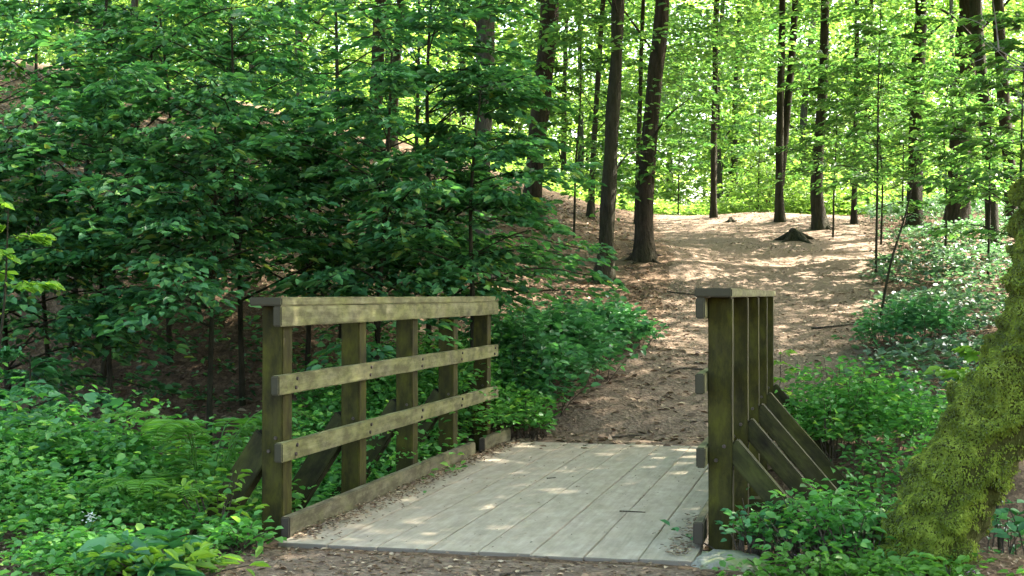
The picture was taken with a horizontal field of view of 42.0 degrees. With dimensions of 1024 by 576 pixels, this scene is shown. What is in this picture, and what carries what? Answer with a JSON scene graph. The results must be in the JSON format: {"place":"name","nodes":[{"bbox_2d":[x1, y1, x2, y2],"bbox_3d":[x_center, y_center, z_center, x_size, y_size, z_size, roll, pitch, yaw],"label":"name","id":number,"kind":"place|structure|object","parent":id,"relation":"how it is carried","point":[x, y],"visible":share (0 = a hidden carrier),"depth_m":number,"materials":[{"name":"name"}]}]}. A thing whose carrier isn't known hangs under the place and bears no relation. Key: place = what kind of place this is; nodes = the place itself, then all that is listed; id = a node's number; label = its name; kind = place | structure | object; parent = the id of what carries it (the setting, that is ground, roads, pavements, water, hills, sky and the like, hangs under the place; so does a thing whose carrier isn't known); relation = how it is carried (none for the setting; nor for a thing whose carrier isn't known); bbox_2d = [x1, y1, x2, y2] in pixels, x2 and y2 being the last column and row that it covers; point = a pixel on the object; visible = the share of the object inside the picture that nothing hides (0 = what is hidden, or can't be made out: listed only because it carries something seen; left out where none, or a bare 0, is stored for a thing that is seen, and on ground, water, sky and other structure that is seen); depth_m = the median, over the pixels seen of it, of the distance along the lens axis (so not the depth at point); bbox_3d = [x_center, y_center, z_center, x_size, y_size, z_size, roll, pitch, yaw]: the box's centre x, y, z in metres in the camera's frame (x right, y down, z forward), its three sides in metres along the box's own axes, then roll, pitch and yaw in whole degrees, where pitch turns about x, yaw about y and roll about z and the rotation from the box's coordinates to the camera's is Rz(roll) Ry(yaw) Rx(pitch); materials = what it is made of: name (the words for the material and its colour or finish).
{"place":"outdoors","nodes":[
{"label":"outdoors","id":0,"kind":"place"},
{"bbox_2d":[196,547,693,575],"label":"path","id":1,"kind":"structure","parent":0,"point":[339,562],"depth_m":6.16,"materials":[{"name":"soil"}]},
{"bbox_2d":[0,57,1023,575],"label":"forest floor","id":2,"kind":"structure","parent":0,"point":[224,377],"depth_m":13.01,"materials":[{"name":"soil"}]},
{"bbox_2d":[0,195,65,348],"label":"young hazel","id":3,"kind":"object","parent":2,"relation":"on","point":[44,239],"visible":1,"depth_m":8.19,"materials":[{"name":"green plant"}]},
{"bbox_2d":[0,140,112,414],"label":"young beech","id":4,"kind":"object","parent":2,"relation":"on","point":[18,228],"visible":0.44,"depth_m":10.77,"materials":[{"name":"green plant"}]},
{"bbox_2d":[0,346,120,501],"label":"young maple","id":5,"kind":"object","parent":2,"relation":"on","point":[7,354],"visible":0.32,"depth_m":9.47,"materials":[{"name":"green plant"}]},
{"bbox_2d":[0,0,181,172],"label":"young beech","id":6,"kind":"object","parent":2,"relation":"on","point":[10,66],"visible":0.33,"depth_m":15.23,"materials":[{"name":"green plant"}]},
{"bbox_2d":[0,14,201,500],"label":"young beech","id":7,"kind":"object","parent":2,"relation":"on","point":[115,342],"visible":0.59,"depth_m":10.69,"materials":[{"name":"green plant"}]},
{"bbox_2d":[0,61,239,433],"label":"young beech","id":8,"kind":"object","parent":2,"relation":"on","point":[76,256],"visible":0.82,"depth_m":10.24,"materials":[{"name":"green plant"}]},
{"bbox_2d":[0,445,243,575],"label":"undergrowth","id":9,"kind":"object","parent":2,"relation":"on","point":[31,518],"visible":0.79,"depth_m":6.66,"materials":[{"name":"green plant"}]},
{"bbox_2d":[0,0,264,354],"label":"young beech","id":10,"kind":"object","parent":2,"relation":"on","point":[59,23],"visible":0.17,"depth_m":12.61,"materials":[{"name":"green plant"}]},
{"bbox_2d":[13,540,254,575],"bbox_3d":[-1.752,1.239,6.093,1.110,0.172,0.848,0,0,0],"label":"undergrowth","id":11,"kind":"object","parent":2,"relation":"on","point":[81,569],"visible":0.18,"depth_m":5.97,"materials":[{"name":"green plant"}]},
{"bbox_2d":[2,0,276,175],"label":"young beech","id":12,"kind":"object","parent":2,"relation":"on","point":[130,9],"visible":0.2,"depth_m":16.45,"materials":[{"name":"green plant"}]},
{"bbox_2d":[73,524,210,575],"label":"dock plant","id":13,"kind":"object","parent":2,"relation":"on","point":[102,542],"visible":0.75,"depth_m":5.92,"materials":[{"name":"green plant"}]},
{"bbox_2d":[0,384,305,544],"bbox_3d":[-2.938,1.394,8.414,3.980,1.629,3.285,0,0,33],"label":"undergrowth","id":14,"kind":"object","parent":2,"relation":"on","point":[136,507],"visible":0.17,"depth_m":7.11,"materials":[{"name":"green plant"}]},
{"bbox_2d":[87,471,218,529],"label":"fern","id":15,"kind":"object","parent":2,"relation":"on","point":[133,486],"visible":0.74,"depth_m":6.80,"materials":[{"name":"green plant"}]},
{"bbox_2d":[0,0,311,376],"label":"young beech","id":16,"kind":"object","parent":2,"relation":"on","point":[63,7],"visible":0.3,"depth_m":11.80,"materials":[{"name":"green plant"}]},
{"bbox_2d":[82,535,270,575],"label":"herb clump","id":17,"kind":"object","parent":2,"relation":"on","point":[205,552],"visible":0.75,"depth_m":5.94,"materials":[{"name":"green plant"}]},
{"bbox_2d":[0,0,384,365],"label":"young beech","id":18,"kind":"object","parent":2,"relation":"on","point":[222,49],"visible":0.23,"depth_m":11.91,"materials":[{"name":"green plant"}]},
{"bbox_2d":[87,407,324,511],"bbox_3d":[-1.698,1.018,7.428,1.080,0.711,0.947,0,0,-42],"label":"fern","id":19,"kind":"object","parent":2,"relation":"on","point":[157,424],"visible":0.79,"depth_m":7.28,"materials":[{"name":"green plant"}]},
{"bbox_2d":[152,467,268,537],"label":"herb clump","id":20,"kind":"object","parent":2,"relation":"on","point":[217,499],"visible":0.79,"depth_m":6.91,"materials":[{"name":"green plant"}]},
{"bbox_2d":[47,84,418,457],"bbox_3d":[-2.128,0.113,10.369,2.732,3.468,2.695,0,0,0],"label":"young beech","id":21,"kind":"object","parent":2,"relation":"on","point":[151,169],"visible":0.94,"depth_m":10.21,"materials":[{"name":"green plant"}]},
{"bbox_2d":[107,0,365,176],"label":"young beech","id":22,"kind":"object","parent":2,"relation":"on","point":[228,33],"visible":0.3,"depth_m":17.22,"materials":[{"name":"green plant"}]},
{"bbox_2d":[190,509,286,554],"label":"herb clump","id":23,"kind":"object","parent":2,"relation":"on","point":[246,536],"visible":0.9,"depth_m":6.52,"materials":[{"name":"green plant"}]},
{"bbox_2d":[1,122,520,426],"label":"hillside undergrowth","id":24,"kind":"object","parent":2,"relation":"on","point":[217,331],"visible":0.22,"depth_m":12.49,"materials":[{"name":"green plant"}]},
{"bbox_2d":[113,0,409,99],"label":"tree","id":25,"kind":"object","parent":2,"relation":"on","point":[355,56],"visible":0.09,"depth_m":51.20,"materials":[{"name":"green plant"}]},
{"bbox_2d":[0,0,525,405],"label":"young beech","id":26,"kind":"object","parent":2,"relation":"on","point":[280,63],"visible":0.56,"depth_m":11.20,"materials":[{"name":"green plant"}]},
{"bbox_2d":[0,319,549,531],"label":"undergrowth","id":27,"kind":"object","parent":2,"relation":"on","point":[330,397],"visible":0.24,"depth_m":8.04,"materials":[{"name":"green plant"}]},
{"bbox_2d":[120,0,456,95],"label":"tree","id":28,"kind":"object","parent":2,"relation":"on","point":[352,18],"visible":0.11,"depth_m":46.58,"materials":[{"name":"green plant"}]},
{"bbox_2d":[143,108,468,370],"bbox_3d":[-1.850,-0.306,12.068,2.677,2.654,2.418,0,0,30],"label":"young beech","id":29,"kind":"object","parent":2,"relation":"on","point":[291,173],"visible":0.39,"depth_m":11.74,"materials":[{"name":"green plant"}]},
{"bbox_2d":[143,0,535,338],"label":"young beech","id":30,"kind":"object","parent":2,"relation":"on","point":[421,41],"visible":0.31,"depth_m":13.18,"materials":[{"name":"green plant"}]},
{"bbox_2d":[231,0,550,270],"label":"young beech","id":31,"kind":"object","parent":2,"relation":"on","point":[417,112],"visible":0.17,"depth_m":15.93,"materials":[{"name":"green plant"}]},
{"bbox_2d":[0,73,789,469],"bbox_3d":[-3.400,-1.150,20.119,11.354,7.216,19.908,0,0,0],"label":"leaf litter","id":32,"kind":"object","parent":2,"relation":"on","point":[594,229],"visible":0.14,"depth_m":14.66,"materials":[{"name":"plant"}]},
{"bbox_2d":[220,0,583,415],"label":"young beech","id":33,"kind":"object","parent":2,"relation":"on","point":[392,72],"visible":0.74,"depth_m":10.67,"materials":[{"name":"green plant"}]},
{"bbox_2d":[269,142,539,302],"bbox_3d":[-1.008,-0.208,12.735,1.894,2.292,2.638,0,0,-39],"label":"young beech","id":34,"kind":"object","parent":2,"relation":"on","point":[411,269],"visible":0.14,"depth_m":12.27,"materials":[{"name":"green plant"}]},
{"bbox_2d":[319,0,586,170],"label":"tree","id":35,"kind":"object","parent":2,"relation":"on","point":[435,99],"visible":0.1,"depth_m":52.69,"materials":[{"name":"green plant"}]},
{"bbox_2d":[280,0,626,353],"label":"young beech","id":36,"kind":"object","parent":2,"relation":"on","point":[486,73],"visible":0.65,"depth_m":11.61,"materials":[{"name":"green plant"}]},
{"bbox_2d":[371,323,566,431],"bbox_3d":[-0.420,0.836,12.264,1.866,1.067,1.839,0,0,0],"label":"bramble bush","id":37,"kind":"object","parent":2,"relation":"on","point":[506,336],"visible":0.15,"depth_m":12.12,"materials":[{"name":"green plant"}]},
{"bbox_2d":[339,64,630,439],"bbox_3d":[-0.285,-0.195,11.543,2.367,3.314,2.113,0,0,34],"label":"young beech","id":38,"kind":"object","parent":2,"relation":"on","point":[526,176],"visible":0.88,"depth_m":11.39,"materials":[{"name":"green plant"}]},
{"bbox_2d":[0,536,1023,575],"bbox_3d":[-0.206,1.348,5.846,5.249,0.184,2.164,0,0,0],"label":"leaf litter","id":39,"kind":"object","parent":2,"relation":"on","point":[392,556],"visible":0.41,"depth_m":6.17,"materials":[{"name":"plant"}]},
{"bbox_2d":[433,301,606,425],"bbox_3d":[0.047,0.709,12.656,1.697,1.223,1.543,0,0,0],"label":"bramble bush","id":40,"kind":"object","parent":2,"relation":"on","point":[524,343],"visible":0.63,"depth_m":12.38,"materials":[{"name":"green plant"}]},
{"bbox_2d":[191,288,861,565],"bbox_3d":[0.383,0.897,8.884,3.737,1.771,4.910,0,0,14],"label":"footbridge","id":41,"kind":"object","parent":2,"relation":"on","point":[731,457],"visible":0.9,"depth_m":7.82,"materials":[{"name":"wood"}]},
{"bbox_2d":[290,440,700,555],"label":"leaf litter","id":42,"kind":"object","parent":41,"relation":"on","point":[412,484],"visible":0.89,"depth_m":7.86,"materials":[{"name":"plant"}]},
{"bbox_2d":[491,382,568,440],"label":"herb clump","id":43,"kind":"object","parent":2,"relation":"on","point":[547,417],"visible":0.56,"depth_m":11.63,"materials":[{"name":"green plant"}]},
{"bbox_2d":[523,0,558,225],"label":"tree","id":44,"kind":"object","parent":2,"relation":"on","point":[534,189],"visible":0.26,"depth_m":22.63,"materials":[{"name":"brown plant"}]},
{"bbox_2d":[461,0,624,280],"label":"tree","id":45,"kind":"object","parent":2,"relation":"on","point":[484,123],"visible":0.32,"depth_m":18.23,"materials":[{"name":"green plant"}]},
{"bbox_2d":[457,0,675,191],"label":"tree","id":46,"kind":"object","parent":2,"relation":"on","point":[562,155],"visible":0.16,"depth_m":51.04,"materials":[{"name":"green plant"}]},
{"bbox_2d":[494,294,647,387],"bbox_3d":[0.500,0.540,13.539,1.730,0.973,1.575,0,0,27],"label":"bramble bush","id":47,"kind":"object","parent":2,"relation":"on","point":[576,330],"visible":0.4,"depth_m":13.36,"materials":[{"name":"green plant"}]},
{"bbox_2d":[438,0,743,188],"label":"tree","id":48,"kind":"object","parent":2,"relation":"on","point":[581,129],"visible":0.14,"depth_m":51.88,"materials":[{"name":"green plant"}]},
{"bbox_2d":[529,10,656,237],"bbox_3d":[1.167,-2.661,22.629,2.438,3.939,1.996,0,0,24],"label":"leafy sapling","id":49,"kind":"object","parent":2,"relation":"on","point":[604,60],"visible":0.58,"depth_m":22.51,"materials":[{"name":"green plant"}]},
{"bbox_2d":[440,0,754,285],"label":"tree","id":50,"kind":"object","parent":2,"relation":"on","point":[610,178],"visible":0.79,"depth_m":19.27,"materials":[{"name":"green plant"}]},
{"bbox_2d":[558,298,668,352],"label":"bramble bush","id":51,"kind":"object","parent":2,"relation":"on","point":[627,321],"visible":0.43,"depth_m":14.82,"materials":[{"name":"green plant"}]},
{"bbox_2d":[495,0,734,223],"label":"slender tree","id":52,"kind":"object","parent":2,"relation":"on","point":[640,53],"visible":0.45,"depth_m":28.59,"materials":[{"name":"green plant"}]},
{"bbox_2d":[453,0,823,265],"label":"tree","id":53,"kind":"object","parent":2,"relation":"on","point":[644,250],"visible":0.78,"depth_m":20.80,"materials":[{"name":"green plant"}]},
{"bbox_2d":[555,0,740,219],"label":"slender tree","id":54,"kind":"object","parent":2,"relation":"on","point":[590,209],"visible":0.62,"depth_m":27.85,"materials":[{"name":"green plant"}]},
{"bbox_2d":[573,0,731,202],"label":"tree","id":55,"kind":"object","parent":2,"relation":"on","point":[705,174],"visible":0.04,"depth_m":64.27,"materials":[{"name":"green plant"}]},
{"bbox_2d":[546,0,774,199],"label":"tree","id":56,"kind":"object","parent":2,"relation":"on","point":[702,172],"visible":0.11,"depth_m":56.30,"materials":[{"name":"green plant"}]},
{"bbox_2d":[328,119,1003,215],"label":"crest undergrowth","id":57,"kind":"object","parent":2,"relation":"on","point":[685,209],"visible":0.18,"depth_m":38.25,"materials":[{"name":"plant"}]},
{"bbox_2d":[626,65,731,214],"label":"leafy sapling","id":58,"kind":"object","parent":2,"relation":"on","point":[700,163],"visible":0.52,"depth_m":36.95,"materials":[{"name":"green plant"}]},
{"bbox_2d":[588,0,849,217],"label":"slender tree","id":59,"kind":"object","parent":2,"relation":"on","point":[713,212],"visible":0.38,"depth_m":31.10,"materials":[{"name":"green plant"}]},
{"bbox_2d":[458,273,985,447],"bbox_3d":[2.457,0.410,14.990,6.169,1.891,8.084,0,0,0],"label":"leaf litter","id":60,"kind":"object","parent":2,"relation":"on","point":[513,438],"visible":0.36,"depth_m":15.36,"materials":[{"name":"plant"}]},
{"bbox_2d":[691,549,768,571],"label":"stone block","id":61,"kind":"structure","parent":2,"relation":"on","point":[712,558],"depth_m":6.22,"materials":[{"name":"stone"}]},
{"bbox_2d":[643,0,825,203],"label":"tree","id":62,"kind":"object","parent":2,"relation":"on","point":[700,8],"visible":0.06,"depth_m":65.74,"materials":[{"name":"green plant"}]},
{"bbox_2d":[578,0,893,203],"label":"tree","id":63,"kind":"object","parent":2,"relation":"on","point":[719,167],"visible":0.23,"depth_m":46.20,"materials":[{"name":"green plant"}]},
{"bbox_2d":[661,487,817,562],"bbox_3d":[1.171,1.181,6.561,0.622,0.344,0.702,0,0,-33],"label":"herb clump","id":64,"kind":"object","parent":2,"relation":"on","point":[746,521],"visible":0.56,"depth_m":6.45,"materials":[{"name":"green plant"}]},
{"bbox_2d":[604,0,888,202],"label":"tree","id":65,"kind":"object","parent":2,"relation":"on","point":[697,184],"visible":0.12,"depth_m":53.39,"materials":[{"name":"green plant"}]},
{"bbox_2d":[717,33,806,208],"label":"leafy sapling","id":66,"kind":"object","parent":2,"relation":"on","point":[748,118],"visible":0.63,"depth_m":37.02,"materials":[{"name":"green plant"}]},
{"bbox_2d":[697,152,832,214],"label":"shrub","id":67,"kind":"object","parent":2,"relation":"on","point":[769,190],"visible":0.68,"depth_m":36.92,"materials":[{"name":"green plant"}]},
{"bbox_2d":[773,0,798,222],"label":"forked tree","id":68,"kind":"object","parent":2,"relation":"on","point":[783,112],"visible":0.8,"depth_m":28.87,"materials":[{"name":"brown plant"}]},
{"bbox_2d":[720,164,851,214],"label":"shrub","id":69,"kind":"object","parent":2,"relation":"on","point":[755,178],"visible":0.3,"depth_m":38.08,"materials":[{"name":"green plant"}]},
{"bbox_2d":[729,478,895,564],"bbox_3d":[1.499,1.135,6.329,0.930,0.429,0.799,0,0,0],"label":"herb clump","id":70,"kind":"object","parent":2,"relation":"on","point":[768,534],"visible":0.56,"depth_m":6.29,"materials":[{"name":"green plant"}]},
{"bbox_2d":[756,171,872,214],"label":"shrub","id":71,"kind":"object","parent":2,"relation":"on","point":[809,201],"visible":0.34,"depth_m":37.63,"materials":[{"name":"green plant"}]},
{"bbox_2d":[711,538,931,575],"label":"herb clump","id":72,"kind":"object","parent":2,"relation":"on","point":[819,566],"visible":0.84,"depth_m":5.79,"materials":[{"name":"green plant"}]},
{"bbox_2d":[666,0,977,194],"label":"tree","id":73,"kind":"object","parent":2,"relation":"on","point":[803,112],"visible":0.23,"depth_m":47.66,"materials":[{"name":"green plant"}]},
{"bbox_2d":[755,69,893,237],"bbox_3d":[6.143,-2.571,25.898,2.726,3.499,2.697,0,0,0],"label":"leafy sapling","id":74,"kind":"object","parent":2,"relation":"on","point":[808,142],"visible":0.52,"depth_m":26.03,"materials":[{"name":"green plant"}]},
{"bbox_2d":[704,0,948,195],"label":"tree","id":75,"kind":"object","parent":2,"relation":"on","point":[749,82],"visible":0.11,"depth_m":57.84,"materials":[{"name":"green plant"}]},
{"bbox_2d":[687,0,972,230],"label":"tree","id":76,"kind":"object","parent":2,"relation":"on","point":[819,220],"visible":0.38,"depth_m":27.64,"materials":[{"name":"green plant"}]},
{"bbox_2d":[774,355,947,469],"bbox_3d":[2.729,0.974,10.597,1.731,0.885,1.635,0,0,0],"label":"nettle patch","id":77,"kind":"object","parent":2,"relation":"on","point":[818,414],"visible":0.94,"depth_m":10.38,"materials":[{"name":"green plant"}]},
{"bbox_2d":[737,0,991,195],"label":"tree","id":78,"kind":"object","parent":2,"relation":"on","point":[792,116],"visible":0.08,"depth_m":50.50,"materials":[{"name":"green plant"}]},
{"bbox_2d":[775,468,955,568],"bbox_3d":[1.648,1.104,6.237,0.822,0.467,0.922,0,0,0],"label":"herb clump","id":79,"kind":"object","parent":2,"relation":"on","point":[867,524],"visible":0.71,"depth_m":6.13,"materials":[{"name":"green plant"}]},
{"bbox_2d":[711,0,1022,223],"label":"slender tree","id":80,"kind":"object","parent":2,"relation":"on","point":[854,217],"visible":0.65,"depth_m":28.02,"materials":[{"name":"green plant"}]},
{"bbox_2d":[763,0,980,274],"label":"leafy sapling","id":81,"kind":"object","parent":2,"relation":"on","point":[874,32],"visible":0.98,"depth_m":20.50,"materials":[{"name":"green plant"}]},
{"bbox_2d":[816,34,954,244],"bbox_3d":[6.852,-2.633,24.697,2.518,4.001,3.209,0,0,0],"label":"leafy sapling","id":82,"kind":"object","parent":2,"relation":"on","point":[867,128],"visible":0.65,"depth_m":24.48,"materials":[{"name":"green plant"}]},
{"bbox_2d":[841,15,950,220],"bbox_3d":[9.053,-3.776,30.131,2.819,4.833,2.468,0,0,-16],"label":"leafy sapling","id":83,"kind":"object","parent":2,"relation":"on","point":[876,84],"visible":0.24,"depth_m":30.12,"materials":[{"name":"green plant"}]},
{"bbox_2d":[815,425,981,552],"bbox_3d":[2.801,1.566,9.633,1.241,1.129,1.111,0,0,0],"label":"nettle patch","id":84,"kind":"object","parent":2,"relation":"on","point":[892,476],"visible":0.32,"depth_m":9.73,"materials":[{"name":"green plant"}]},
{"bbox_2d":[862,162,942,316],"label":"dead sapling","id":85,"kind":"object","parent":2,"relation":"on","point":[890,265],"visible":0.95,"depth_m":16.99,"materials":[{"name":"wood"}]},
{"bbox_2d":[783,0,1023,233],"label":"tree","id":86,"kind":"object","parent":2,"relation":"on","point":[955,211],"visible":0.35,"depth_m":26.26,"materials":[{"name":"green plant"}]},
{"bbox_2d":[787,0,1023,231],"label":"tree","id":87,"kind":"object","parent":2,"relation":"on","point":[916,194],"visible":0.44,"depth_m":27.19,"materials":[{"name":"brown plant"}]},
{"bbox_2d":[831,287,982,354],"bbox_3d":[4.452,0.387,14.931,1.635,0.791,1.208,0,0,0],"label":"holly bush","id":88,"kind":"object","parent":2,"relation":"on","point":[924,314],"visible":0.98,"depth_m":14.85,"materials":[{"name":"green plant"}]},
{"bbox_2d":[826,190,1012,443],"bbox_3d":[8.247,-0.593,22.262,5.359,3.866,25.691,0,0,15],"label":"ivy cover","id":89,"kind":"object","parent":2,"relation":"on","point":[995,254],"visible":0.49,"depth_m":18.29,"materials":[{"name":"green plant"}]},
{"bbox_2d":[817,0,1021,245],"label":"tree","id":90,"kind":"object","parent":2,"relation":"on","point":[975,7],"visible":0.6,"depth_m":23.84,"materials":[{"name":"green plant"}]},
{"bbox_2d":[832,212,1013,398],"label":"leaf litter","id":91,"kind":"object","parent":2,"relation":"on","point":[863,216],"visible":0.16,"depth_m":20.82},
{"bbox_2d":[825,0,1023,193],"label":"tree","id":92,"kind":"object","parent":2,"relation":"on","point":[950,3],"visible":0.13,"depth_m":46.08,"materials":[{"name":"green plant"}]},
{"bbox_2d":[825,0,1023,197],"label":"tree","id":93,"kind":"object","parent":2,"relation":"on","point":[937,17],"visible":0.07,"depth_m":54.45,"materials":[{"name":"green plant"}]},
{"bbox_2d":[830,546,1023,575],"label":"herb clump","id":94,"kind":"object","parent":2,"relation":"on","point":[934,568],"visible":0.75,"depth_m":5.69,"materials":[{"name":"green plant"}]},
{"bbox_2d":[855,45,1023,248],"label":"leafy sapling","id":95,"kind":"object","parent":2,"relation":"on","point":[951,67],"visible":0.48,"depth_m":22.13,"materials":[{"name":"green plant"}]},
{"bbox_2d":[870,2,1023,575],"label":"mossy tree","id":96,"kind":"object","parent":2,"relation":"on","point":[959,473],"visible":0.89,"depth_m":5.87,"materials":[{"name":"green plant"}]},
{"bbox_2d":[923,332,1000,550],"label":"young maple","id":97,"kind":"object","parent":2,"relation":"on","point":[969,353],"visible":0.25,"depth_m":8.56,"materials":[{"name":"green plant"}]},
{"bbox_2d":[908,10,1023,245],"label":"leafy sapling","id":98,"kind":"object","parent":2,"relation":"on","point":[1008,45],"visible":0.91,"depth_m":15.19,"materials":[{"name":"green plant"}]},
{"bbox_2d":[914,57,1023,274],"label":"leafy sapling","id":99,"kind":"object","parent":2,"relation":"on","point":[959,164],"visible":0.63,"depth_m":19.98,"materials":[{"name":"green plant"}]},
{"bbox_2d":[981,499,1023,554],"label":"ivy patch","id":100,"kind":"object","parent":2,"relation":"on","point":[1016,525],"visible":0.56,"depth_m":6.80,"materials":[{"name":"green plant"}]},
{"bbox_2d":[992,0,1017,231],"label":"tree","id":101,"kind":"object","parent":2,"relation":"on","point":[998,5],"visible":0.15,"depth_m":24.88,"materials":[{"name":"brown plant"}]},
{"bbox_2d":[6,0,1022,202],"label":"sky","id":102,"kind":"structure","parent":0,"point":[771,116],"materials":[{"name":"white"}]},
{"bbox_2d":[515,212,902,448],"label":"path","id":103,"kind":"structure","parent":0,"point":[702,266],"depth_m":17.73,"materials":[{"name":"soil"}]},
{"bbox_2d":[615,209,1002,298],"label":"leaf litter","id":104,"kind":"object","parent":103,"relation":"on","point":[772,247],"visible":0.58,"depth_m":24.59,"materials":[{"name":"plant"}]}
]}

